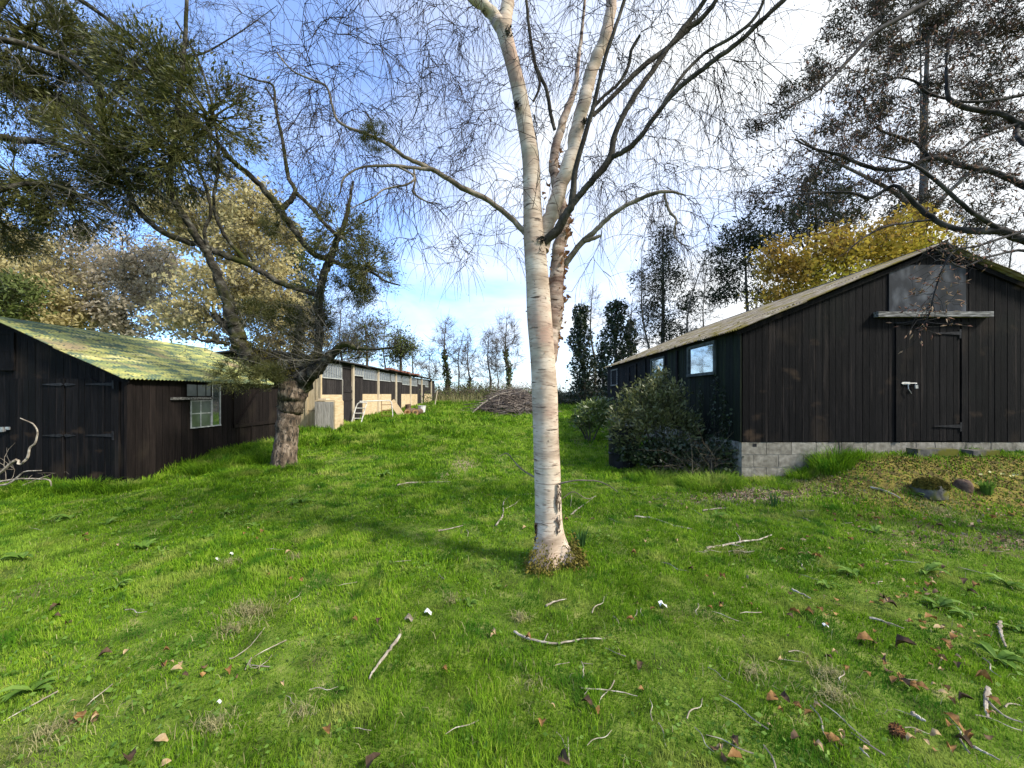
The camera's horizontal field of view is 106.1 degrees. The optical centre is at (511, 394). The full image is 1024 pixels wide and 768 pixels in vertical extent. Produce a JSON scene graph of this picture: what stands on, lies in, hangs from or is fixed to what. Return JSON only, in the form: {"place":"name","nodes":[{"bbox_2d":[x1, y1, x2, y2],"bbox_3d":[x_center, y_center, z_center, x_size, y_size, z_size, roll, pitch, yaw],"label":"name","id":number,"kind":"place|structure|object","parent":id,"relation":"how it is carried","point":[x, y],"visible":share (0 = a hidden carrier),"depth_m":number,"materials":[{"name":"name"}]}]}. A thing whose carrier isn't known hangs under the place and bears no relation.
{"place":"outdoors","nodes":[
{"label":"outdoors","id":0,"kind":"place"},
{"bbox_2d":[0,398,1023,767],"bbox_3d":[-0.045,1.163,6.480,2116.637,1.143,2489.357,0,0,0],"label":"ground","id":1,"kind":"structure","parent":0,"point":[860,758],"depth_m":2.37,"materials":[{"name":"plant"}]},
{"bbox_2d":[0,551,32,559],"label":"weed plant","id":2,"kind":"object","parent":1,"relation":"on","point":[12,555],"visible":1,"depth_m":3.71,"materials":[{"name":"green plant"}]},
{"bbox_2d":[0,418,51,485],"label":"dead branch","id":3,"kind":"object","parent":1,"relation":"on","point":[18,460],"visible":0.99,"depth_m":6.78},
{"bbox_2d":[0,678,56,701],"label":"weed plant","id":4,"kind":"object","parent":1,"relation":"on","point":[19,689],"visible":0.98,"depth_m":2.05,"materials":[{"name":"green plant"}]},
{"bbox_2d":[0,267,60,321],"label":"evergreen tree","id":5,"kind":"object","parent":1,"relation":"on","point":[11,306],"visible":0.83,"depth_m":16.87,"materials":[{"name":"green plant"}]},
{"bbox_2d":[0,213,113,332],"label":"hornbeam tree","id":6,"kind":"object","parent":1,"relation":"on","point":[70,318],"visible":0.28,"depth_m":19.29,"materials":[{"name":"yellow plant"}]},
{"bbox_2d":[36,217,213,341],"bbox_3d":[-21.137,-4.267,21.048,8.495,11.029,5.058,0,0,0],"label":"hornbeam tree","id":7,"kind":"object","parent":1,"relation":"on","point":[121,325],"visible":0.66,"depth_m":20.10,"materials":[{"name":"beige plant"}]},
{"bbox_2d":[0,316,278,483],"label":"timber shed","id":8,"kind":"structure","parent":1,"relation":"on","point":[97,405],"depth_m":7.21,"materials":[{"name":"black wood"}]},
{"bbox_2d":[0,331,14,370],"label":"window","id":9,"kind":"structure","parent":8,"relation":"in","point":[7,338],"depth_m":7.19,"materials":[{"name":"glass"}]},
{"bbox_2d":[10,379,75,482],"bbox_3d":[-8.738,0.763,7.175,1.236,2.125,0.037,0,0,0],"label":"door","id":10,"kind":"structure","parent":8,"relation":"in","point":[41,402],"depth_m":7.17,"materials":[{"name":"black wood"}]},
{"bbox_2d":[66,379,119,483],"bbox_3d":[-7.820,0.763,7.175,0.992,2.126,0.037,0,0,0],"label":"door","id":11,"kind":"structure","parent":8,"relation":"in","point":[92,406],"depth_m":7.17,"materials":[{"name":"black wood"}]},
{"bbox_2d":[186,384,211,395],"bbox_3d":[-7.186,-0.100,8.860,0.036,0.280,0.720,0,0,0],"label":"window","id":12,"kind":"structure","parent":8,"relation":"in","point":[191,389],"depth_m":8.84,"materials":[{"name":"clear glass"}]},
{"bbox_2d":[190,400,212,428],"bbox_3d":[-7.186,0.445,8.920,0.036,0.630,0.600,0,0,0],"label":"window","id":13,"kind":"structure","parent":8,"relation":"in","point":[200,410],"depth_m":8.89,"materials":[{"name":"clear glass"}]},
{"bbox_2d":[211,384,220,425],"bbox_3d":[-7.186,0.250,9.363,0.036,1.020,0.275,0,0,0],"label":"window","id":14,"kind":"structure","parent":8,"relation":"in","point":[216,401],"depth_m":9.38,"materials":[{"name":"clear glass"}]},
{"bbox_2d":[0,0,294,315],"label":"mistletoe tree","id":15,"kind":"object","parent":1,"relation":"on","point":[11,40],"visible":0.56,"depth_m":6.76,"materials":[{"name":"green plant"}]},
{"bbox_2d":[0,194,64,269],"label":"mistletoe","id":16,"kind":"object","parent":15,"relation":"attached to","point":[7,242],"visible":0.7,"depth_m":6.91,"materials":[{"name":"green plant"}]},
{"bbox_2d":[0,25,78,142],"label":"mistletoe","id":17,"kind":"object","parent":15,"relation":"attached to","point":[16,85],"visible":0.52,"depth_m":6.81,"materials":[{"name":"green plant"}]},
{"bbox_2d":[0,125,89,236],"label":"mistletoe","id":18,"kind":"object","parent":15,"relation":"attached to","point":[33,168],"visible":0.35,"depth_m":6.51,"materials":[{"name":"green plant"}]},
{"bbox_2d":[0,45,94,131],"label":"mistletoe","id":19,"kind":"object","parent":15,"relation":"attached to","point":[35,73],"visible":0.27,"depth_m":7.00,"materials":[{"name":"green plant"}]},
{"bbox_2d":[0,0,102,100],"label":"mistletoe","id":20,"kind":"object","parent":15,"relation":"attached to","point":[36,36],"visible":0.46,"depth_m":6.97,"materials":[{"name":"green plant"}]},
{"bbox_2d":[0,0,120,99],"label":"mistletoe","id":21,"kind":"object","parent":15,"relation":"attached to","point":[41,11],"visible":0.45,"depth_m":6.99,"materials":[{"name":"green plant"}]},
{"bbox_2d":[0,139,144,250],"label":"mistletoe","id":22,"kind":"object","parent":15,"relation":"attached to","point":[71,203],"visible":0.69,"depth_m":6.66,"materials":[{"name":"green plant"}]},
{"bbox_2d":[3,85,149,197],"bbox_3d":[-7.794,-4.569,7.056,1.750,1.798,1.860,0,0,33],"label":"mistletoe","id":23,"kind":"object","parent":15,"relation":"attached to","point":[50,107],"visible":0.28,"depth_m":6.70,"materials":[{"name":"green plant"}]},
{"bbox_2d":[23,73,195,215],"bbox_3d":[-7.131,-4.405,7.015,2.264,2.268,2.162,-11,-7,29],"label":"mistletoe","id":24,"kind":"object","parent":15,"relation":"attached to","point":[105,115],"visible":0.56,"depth_m":6.59,"materials":[{"name":"green plant"}]},
{"bbox_2d":[63,126,187,233],"bbox_3d":[-7.092,-3.886,7.226,1.723,1.667,1.716,-24,-1,-16],"label":"mistletoe","id":25,"kind":"object","parent":15,"relation":"attached to","point":[109,168],"visible":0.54,"depth_m":6.97,"materials":[{"name":"green plant"}]},
{"bbox_2d":[78,3,176,106],"bbox_3d":[-7.274,-6.355,7.387,1.718,1.722,1.641,13,-23,36],"label":"mistletoe","id":26,"kind":"object","parent":15,"relation":"attached to","point":[105,28],"visible":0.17,"depth_m":7.16,"materials":[{"name":"green plant"}]},
{"bbox_2d":[67,3,221,144],"bbox_3d":[-6.591,-5.783,7.163,2.297,2.222,2.288,-39,-3,21],"label":"mistletoe","id":27,"kind":"object","parent":15,"relation":"attached to","point":[109,63],"visible":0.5,"depth_m":6.69,"materials":[{"name":"green plant"}]},
{"bbox_2d":[92,76,247,218],"bbox_3d":[-6.304,-4.411,7.145,2.201,2.286,2.242,36,2,16],"label":"mistletoe","id":28,"kind":"object","parent":15,"relation":"attached to","point":[175,152],"visible":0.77,"depth_m":6.82,"materials":[{"name":"green plant"}]},
{"bbox_2d":[0,0,412,467],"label":"apple tree","id":29,"kind":"object","parent":1,"relation":"on","point":[304,375],"visible":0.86,"depth_m":7.81,"materials":[{"name":"green plant"}]},
{"bbox_2d":[114,35,286,187],"bbox_3d":[-5.665,-5.179,7.277,2.413,2.419,2.340,0,0,-11],"label":"mistletoe","id":30,"kind":"object","parent":29,"relation":"attached to","point":[168,92],"visible":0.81,"depth_m":7.00,"materials":[{"name":"green plant"}]},
{"bbox_2d":[194,353,265,397],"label":"mistletoe","id":31,"kind":"object","parent":29,"relation":"attached to","point":[230,372],"visible":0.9,"depth_m":7.50,"materials":[{"name":"green plant"}]},
{"bbox_2d":[234,293,277,334],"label":"mistletoe","id":32,"kind":"object","parent":29,"relation":"attached to","point":[248,312],"visible":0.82,"depth_m":8.05,"materials":[{"name":"green plant"}]},
{"bbox_2d":[241,360,291,391],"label":"mistletoe","id":33,"kind":"object","parent":29,"relation":"attached to","point":[271,371],"visible":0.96,"depth_m":7.61,"materials":[{"name":"green plant"}]},
{"bbox_2d":[251,203,299,244],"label":"mistletoe","id":34,"kind":"object","parent":29,"relation":"attached to","point":[266,226],"visible":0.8,"depth_m":8.02,"materials":[{"name":"green plant"}]},
{"bbox_2d":[263,296,310,342],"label":"mistletoe","id":35,"kind":"object","parent":29,"relation":"attached to","point":[272,312],"visible":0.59,"depth_m":8.35,"materials":[{"name":"green plant"}]},
{"bbox_2d":[285,298,342,347],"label":"mistletoe","id":36,"kind":"object","parent":29,"relation":"attached to","point":[306,317],"visible":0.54,"depth_m":8.38,"materials":[{"name":"green plant"}]},
{"bbox_2d":[297,191,383,272],"bbox_3d":[-3.650,-3.398,8.300,1.780,1.866,1.699,0,0,-42],"label":"mistletoe","id":37,"kind":"object","parent":29,"relation":"attached to","point":[358,229],"visible":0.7,"depth_m":8.13,"materials":[{"name":"green plant"}]},
{"bbox_2d":[320,263,378,317],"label":"mistletoe","id":38,"kind":"object","parent":29,"relation":"attached to","point":[358,303],"visible":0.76,"depth_m":8.11,"materials":[{"name":"green plant"}]},
{"bbox_2d":[330,225,406,300],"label":"mistletoe","id":39,"kind":"object","parent":29,"relation":"attached to","point":[384,257],"visible":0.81,"depth_m":7.92,"materials":[{"name":"green plant"}]},
{"bbox_2d":[128,166,307,350],"bbox_3d":[-14.312,-4.906,19.194,8.633,12.442,4.835,0,0,0],"label":"hornbeam tree","id":40,"kind":"object","parent":1,"relation":"on","point":[246,209],"visible":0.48,"depth_m":18.31,"materials":[{"name":"yellow plant"}]},
{"bbox_2d":[225,290,337,354],"bbox_3d":[-13.253,-2.482,21.994,6.392,7.460,4.086,0,0,0],"label":"hornbeam tree","id":41,"kind":"object","parent":1,"relation":"on","point":[275,340],"visible":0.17,"depth_m":21.65,"materials":[{"name":"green plant"}]},
{"bbox_2d":[274,214,334,326],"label":"holly tree","id":42,"kind":"object","parent":1,"relation":"on","point":[307,266],"visible":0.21,"depth_m":23.69,"materials":[{"name":"green plant"}]},
{"bbox_2d":[217,348,436,427],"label":"workshop shed","id":43,"kind":"structure","parent":1,"relation":"on","point":[361,382],"depth_m":17.56,"materials":[{"name":"brown wood"}]},
{"bbox_2d":[322,363,342,379],"bbox_3d":[-6.796,-0.890,14.600,0.036,0.580,1.600,0,0,0],"label":"window","id":44,"kind":"structure","parent":43,"relation":"in","point":[336,370],"depth_m":14.68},
{"bbox_2d":[343,386,351,421],"bbox_3d":[-6.785,0.525,15.875,0.050,1.750,0.850,0,0,0],"label":"door","id":45,"kind":"structure","parent":43,"relation":"in","point":[347,390],"depth_m":15.87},
{"bbox_2d":[315,400,343,428],"bbox_3d":[-6.430,0.769,13.563,0.700,1.159,0.673,0,0,0],"label":"board cupboard","id":46,"kind":"object","parent":1,"relation":"on","point":[330,413],"visible":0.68,"depth_m":13.23,"materials":[{"name":"grey wood"}]},
{"bbox_2d":[325,312,401,365],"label":"ivy tree","id":47,"kind":"object","parent":1,"relation":"on","point":[367,355],"visible":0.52,"depth_m":26.78,"materials":[{"name":"green plant"}]},
{"bbox_2d":[378,318,426,370],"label":"ivy tree","id":48,"kind":"object","parent":1,"relation":"on","point":[400,349],"visible":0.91,"depth_m":29.77,"materials":[{"name":"green plant"}]},
{"bbox_2d":[414,342,444,384],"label":"bare tree","id":49,"kind":"object","parent":1,"relation":"on","point":[427,365],"visible":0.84,"depth_m":39.91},
{"bbox_2d":[423,309,464,390],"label":"bare tree","id":50,"kind":"object","parent":1,"relation":"on","point":[445,366],"visible":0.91,"depth_m":40.77,"materials":[{"name":"brown plant"}]},
{"bbox_2d":[434,391,483,401],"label":"dead stalks","id":51,"kind":"object","parent":1,"relation":"on","point":[463,399],"visible":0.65,"depth_m":32.77,"materials":[{"name":"brown plant"}]},
{"bbox_2d":[452,324,477,392],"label":"bare tree","id":52,"kind":"object","parent":1,"relation":"on","point":[461,356],"visible":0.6,"depth_m":41.86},
{"bbox_2d":[452,329,485,392],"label":"bare tree","id":53,"kind":"object","parent":1,"relation":"on","point":[469,379],"visible":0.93,"depth_m":39.94,"materials":[{"name":"brown plant"}]},
{"bbox_2d":[435,379,531,400],"bbox_3d":[-2.608,0.009,37.015,13.640,3.311,6.743,0,0,0],"label":"thicket","id":54,"kind":"object","parent":1,"relation":"on","point":[470,390],"visible":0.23,"depth_m":36.00,"materials":[{"name":"plant"}]},
{"bbox_2d":[476,321,502,387],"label":"bare tree","id":55,"kind":"object","parent":1,"relation":"on","point":[488,361],"visible":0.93,"depth_m":41.87,"materials":[{"name":"plant"}]},
{"bbox_2d":[435,376,569,394],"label":"thicket","id":56,"kind":"object","parent":1,"relation":"on","point":[494,386],"visible":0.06,"depth_m":43.47,"materials":[{"name":"plant"}]},
{"bbox_2d":[488,307,528,388],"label":"bare tree","id":57,"kind":"object","parent":1,"relation":"on","point":[508,368],"visible":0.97,"depth_m":39.86,"materials":[{"name":"brown plant"}]},
{"bbox_2d":[0,448,1023,767],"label":"fallen leaves","id":58,"kind":"object","parent":1,"relation":"on","point":[728,722],"visible":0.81,"depth_m":2.23,"materials":[{"name":"brown plant"}]},
{"bbox_2d":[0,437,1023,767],"bbox_3d":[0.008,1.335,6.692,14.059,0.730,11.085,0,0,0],"label":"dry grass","id":59,"kind":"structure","parent":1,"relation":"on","point":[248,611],"depth_m":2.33,"materials":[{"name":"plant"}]},
{"bbox_2d":[462,384,561,416],"bbox_3d":[0.138,0.261,21.457,5.476,1.723,5.796,0,0,39],"label":"brush pile","id":60,"kind":"object","parent":1,"relation":"on","point":[511,399],"visible":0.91,"depth_m":20.71,"materials":[{"name":"wood"}]},
{"bbox_2d":[174,0,861,577],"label":"birch tree","id":61,"kind":"object","parent":1,"relation":"on","point":[552,546],"visible":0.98,"depth_m":3.50,"materials":[{"name":"white plant"}]},
{"bbox_2d":[355,115,393,159],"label":"mistletoe","id":62,"kind":"object","parent":61,"relation":"attached to","point":[368,137],"visible":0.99,"depth_m":3.02,"materials":[{"name":"green plant"}]},
{"bbox_2d":[513,630,604,644],"bbox_3d":[0.302,1.590,2.499,0.604,0.021,0.108,0,0,8],"label":"fallen stick","id":63,"kind":"object","parent":1,"relation":"on","point":[528,638],"visible":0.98,"depth_m":2.50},
{"bbox_2d":[528,385,606,404],"bbox_3d":[5.283,0.251,30.158,9.834,2.800,6.290,0,0,0],"label":"thicket","id":64,"kind":"object","parent":1,"relation":"on","point":[563,397],"visible":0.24,"depth_m":28.68,"materials":[{"name":"plant"}]},
{"bbox_2d":[571,527,588,547],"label":"daffodil clump","id":65,"kind":"object","parent":1,"relation":"on","point":[581,539],"visible":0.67,"depth_m":4.03,"materials":[{"name":"green plant"}]},
{"bbox_2d":[564,299,601,399],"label":"ivy tree","id":66,"kind":"object","parent":1,"relation":"on","point":[579,349],"visible":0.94,"depth_m":29.67,"materials":[{"name":"green plant"}]},
{"bbox_2d":[578,280,605,389],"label":"bare tree","id":67,"kind":"object","parent":1,"relation":"on","point":[590,321],"visible":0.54,"depth_m":32.95,"materials":[{"name":"green plant"}]},
{"bbox_2d":[567,395,617,440],"bbox_3d":[2.393,0.730,11.559,1.503,1.468,1.349,0,0,20],"label":"laurel shrub","id":68,"kind":"object","parent":1,"relation":"on","point":[582,420],"visible":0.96,"depth_m":11.47,"materials":[{"name":"green plant"}]},
{"bbox_2d":[594,338,606,392],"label":"ivy tree","id":69,"kind":"object","parent":1,"relation":"on","point":[599,357],"visible":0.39,"depth_m":30.89,"materials":[{"name":"green plant"}]},
{"bbox_2d":[595,291,634,398],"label":"ivy tree","id":70,"kind":"object","parent":1,"relation":"on","point":[613,324],"visible":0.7,"depth_m":26.74,"materials":[{"name":"green plant"}]},
{"bbox_2d":[608,426,635,468],"bbox_3d":[2.420,1.139,8.450,0.610,0.880,0.610,0,0,0],"label":"oil barrel","id":71,"kind":"object","parent":1,"relation":"on","point":[613,458],"visible":0.4,"depth_m":8.22,"materials":[{"name":"metal"}]},
{"bbox_2d":[622,296,643,355],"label":"ivy tree","id":72,"kind":"object","parent":1,"relation":"on","point":[632,351],"visible":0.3,"depth_m":29.80,"materials":[{"name":"green plant"}]},
{"bbox_2d":[621,246,666,351],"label":"bare tree","id":73,"kind":"object","parent":1,"relation":"on","point":[643,322],"visible":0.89,"depth_m":24.00,"materials":[{"name":"plant"}]},
{"bbox_2d":[598,363,708,467],"bbox_3d":[2.974,0.466,8.213,2.248,2.331,1.502,0,0,0],"label":"shrub","id":74,"kind":"object","parent":1,"relation":"on","point":[651,408],"visible":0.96,"depth_m":8.01,"materials":[{"name":"green plant"}]},
{"bbox_2d":[605,429,712,470],"bbox_3d":[3.012,1.174,7.810,2.120,0.945,1.334,0,0,0],"label":"undergrowth bush","id":75,"kind":"object","parent":1,"relation":"on","point":[647,456],"visible":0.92,"depth_m":7.64,"materials":[{"name":"green plant"}]},
{"bbox_2d":[625,217,706,347],"bbox_3d":[9.887,-5.128,25.040,5.550,12.581,4.225,0,0,0],"label":"pine tree","id":76,"kind":"object","parent":1,"relation":"on","point":[665,323],"visible":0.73,"depth_m":24.67,"materials":[{"name":"green plant"}]},
{"bbox_2d":[668,239,732,340],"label":"bare tree","id":77,"kind":"object","parent":1,"relation":"on","point":[687,313],"visible":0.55,"depth_m":23.05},
{"bbox_2d":[684,261,724,329],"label":"bare tree","id":78,"kind":"object","parent":1,"relation":"on","point":[706,282],"visible":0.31,"depth_m":26.00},
{"bbox_2d":[638,429,786,476],"bbox_3d":[3.726,1.145,7.324,2.426,1.215,1.733,0,0,27],"label":"dead shrub","id":79,"kind":"object","parent":1,"relation":"on","point":[711,465],"visible":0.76,"depth_m":7.15,"materials":[{"name":"plant"}]},
{"bbox_2d":[687,426,743,473],"bbox_3d":[3.947,1.126,7.639,0.661,0.983,1.915,0,0,0],"label":"ivy bush","id":80,"kind":"object","parent":1,"relation":"on","point":[730,460],"visible":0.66,"depth_m":7.22,"materials":[{"name":"green plant"}]},
{"bbox_2d":[692,213,785,310],"bbox_3d":[12.291,-4.316,21.044,4.934,11.124,3.582,0,0,0],"label":"pine tree","id":81,"kind":"object","parent":1,"relation":"on","point":[731,272],"visible":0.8,"depth_m":20.82,"materials":[{"name":"green plant"}]},
{"bbox_2d":[570,462,1023,767],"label":"leaf litter","id":82,"kind":"object","parent":1,"relation":"on","point":[920,539],"visible":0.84,"depth_m":5.01,"materials":[{"name":"plant"}]},
{"bbox_2d":[743,158,875,282],"bbox_3d":[14.714,-5.108,19.078,6.132,12.832,4.103,0,0,0],"label":"conifer tree","id":83,"kind":"object","parent":1,"relation":"on","point":[804,226],"visible":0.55,"depth_m":18.56,"materials":[{"name":"green plant"}]},
{"bbox_2d":[604,241,1023,476],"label":"timber shed","id":84,"kind":"structure","parent":1,"relation":"on","point":[799,374],"depth_m":6.78,"materials":[{"name":"wood"}]},
{"bbox_2d":[650,356,664,379],"bbox_3d":[4.011,-0.710,10.650,0.046,0.620,1.000,0,0,0],"label":"window","id":85,"kind":"structure","parent":84,"relation":"in","point":[655,362],"depth_m":10.73,"materials":[{"name":"clear glass"}]},
{"bbox_2d":[686,340,715,376],"bbox_3d":[4.006,-0.740,8.200,0.056,0.680,1.200,0,0,0],"label":"window","id":86,"kind":"structure","parent":84,"relation":"in","point":[701,358],"depth_m":8.14,"materials":[{"name":"clear glass"}]},
{"bbox_2d":[695,373,732,471],"bbox_3d":[4.005,0.503,7.723,0.165,1.864,1.549,0,0,0],"label":"ivy strand","id":87,"kind":"object","parent":84,"relation":"attached to","point":[728,418],"visible":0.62,"depth_m":7.44,"materials":[{"name":"green plant"}]},
{"bbox_2d":[901,325,961,440],"bbox_3d":[7.368,-0.202,6.768,1.075,2.036,0.075,0,0,0],"label":"door","id":88,"kind":"structure","parent":84,"relation":"in","point":[930,371],"depth_m":6.78,"materials":[{"name":"black wood"}]},
{"bbox_2d":[776,124,855,287],"bbox_3d":[14.190,-5.768,18.138,3.243,14.229,3.691,0,0,0],"label":"conifer tree","id":89,"kind":"object","parent":1,"relation":"on","point":[808,209],"visible":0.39,"depth_m":18.05,"materials":[{"name":"green plant"}]},
{"bbox_2d":[737,198,978,308],"bbox_3d":[15.260,-3.489,16.940,10.107,9.728,4.771,0,0,0],"label":"maple tree","id":90,"kind":"object","parent":1,"relation":"on","point":[806,264],"visible":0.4,"depth_m":16.32,"materials":[{"name":"yellow plant"}]},
{"bbox_2d":[737,0,1023,235],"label":"pine tree","id":91,"kind":"object","parent":1,"relation":"on","point":[933,15],"visible":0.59,"depth_m":19.83,"materials":[{"name":"green plant"}]},
{"bbox_2d":[746,0,1023,353],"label":"magnolia tree","id":92,"kind":"object","parent":1,"relation":"on","point":[995,229],"visible":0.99,"depth_m":4.00,"materials":[{"name":"grey plant"}]},
{"bbox_2d":[887,722,906,739],"bbox_3d":[1.807,1.577,1.803,0.067,0.067,0.063,0,0,0],"label":"pine cone","id":93,"kind":"object","parent":1,"relation":"on","point":[896,730],"visible":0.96,"depth_m":1.80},
{"bbox_2d":[790,453,1023,513],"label":"moss","id":94,"kind":"object","parent":1,"relation":"on","point":[915,461],"visible":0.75,"depth_m":5.95,"materials":[{"name":"plant"}]},
{"bbox_2d":[909,477,950,499],"bbox_3d":[5.929,1.306,5.448,0.444,0.279,0.382,0,0,0],"label":"mossy stone","id":95,"kind":"object","parent":1,"relation":"on","point":[932,488],"visible":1,"depth_m":5.33,"materials":[{"name":"stone"}]},
{"bbox_2d":[906,448,958,456],"bbox_3d":[7.144,1.000,6.550,0.680,0.170,0.200,0,0,0],"label":"concrete slab","id":96,"kind":"object","parent":1,"relation":"on","point":[947,452],"depth_m":6.45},
{"bbox_2d":[919,562,951,575],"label":"weed plant","id":97,"kind":"object","parent":1,"relation":"on","point":[931,566],"visible":0.99,"depth_m":3.42,"materials":[{"name":"green plant"}]},
{"bbox_2d":[917,595,966,608],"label":"weed plant","id":98,"kind":"object","parent":1,"relation":"on","point":[944,601],"visible":1,"depth_m":2.87,"materials":[{"name":"green plant"}]},
{"bbox_2d":[953,479,973,492],"bbox_3d":[6.515,1.304,5.540,0.218,0.178,0.208,0,0,0],"label":"stone","id":99,"kind":"object","parent":1,"relation":"on","point":[965,485],"visible":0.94,"depth_m":5.49,"materials":[{"name":"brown stone"}]},
{"bbox_2d":[961,449,999,456],"bbox_3d":[7.963,1.014,6.550,0.440,0.150,0.180,0,0,0],"label":"concrete slab","id":100,"kind":"object","parent":1,"relation":"on","point":[983,452],"depth_m":6.46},
{"bbox_2d":[958,213,1012,267],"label":"bare tree","id":101,"kind":"object","parent":1,"relation":"on","point":[965,240],"visible":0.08,"depth_m":15.77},
{"bbox_2d":[965,217,1023,272],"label":"bare tree","id":102,"kind":"object","parent":1,"relation":"on","point":[1009,242],"visible":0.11,"depth_m":14.02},
{"bbox_2d":[969,640,1023,669],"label":"weed plant","id":103,"kind":"object","parent":1,"relation":"on","point":[1004,656],"visible":1,"depth_m":2.29,"materials":[{"name":"green plant"}]},
{"bbox_2d":[976,471,1018,494],"bbox_3d":[7.040,1.259,5.594,1.005,0.289,0.354,0,0,-20],"label":"primrose plant","id":104,"kind":"object","parent":1,"relation":"on","point":[986,487],"visible":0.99,"depth_m":5.42,"materials":[{"name":"green plant"}]},
{"bbox_2d":[981,572,1023,588],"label":"weed plant","id":105,"kind":"object","parent":1,"relation":"on","point":[1001,580],"visible":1,"depth_m":3.23,"materials":[{"name":"green plant"}]},
{"bbox_2d":[983,685,1022,722],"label":"fallen stick","id":106,"kind":"object","parent":1,"relation":"on","point":[987,692],"visible":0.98,"depth_m":1.96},
{"bbox_2d":[0,0,1023,393],"label":"sky","id":107,"kind":"structure","parent":0,"point":[423,311],"materials":[{"name":"blue"}]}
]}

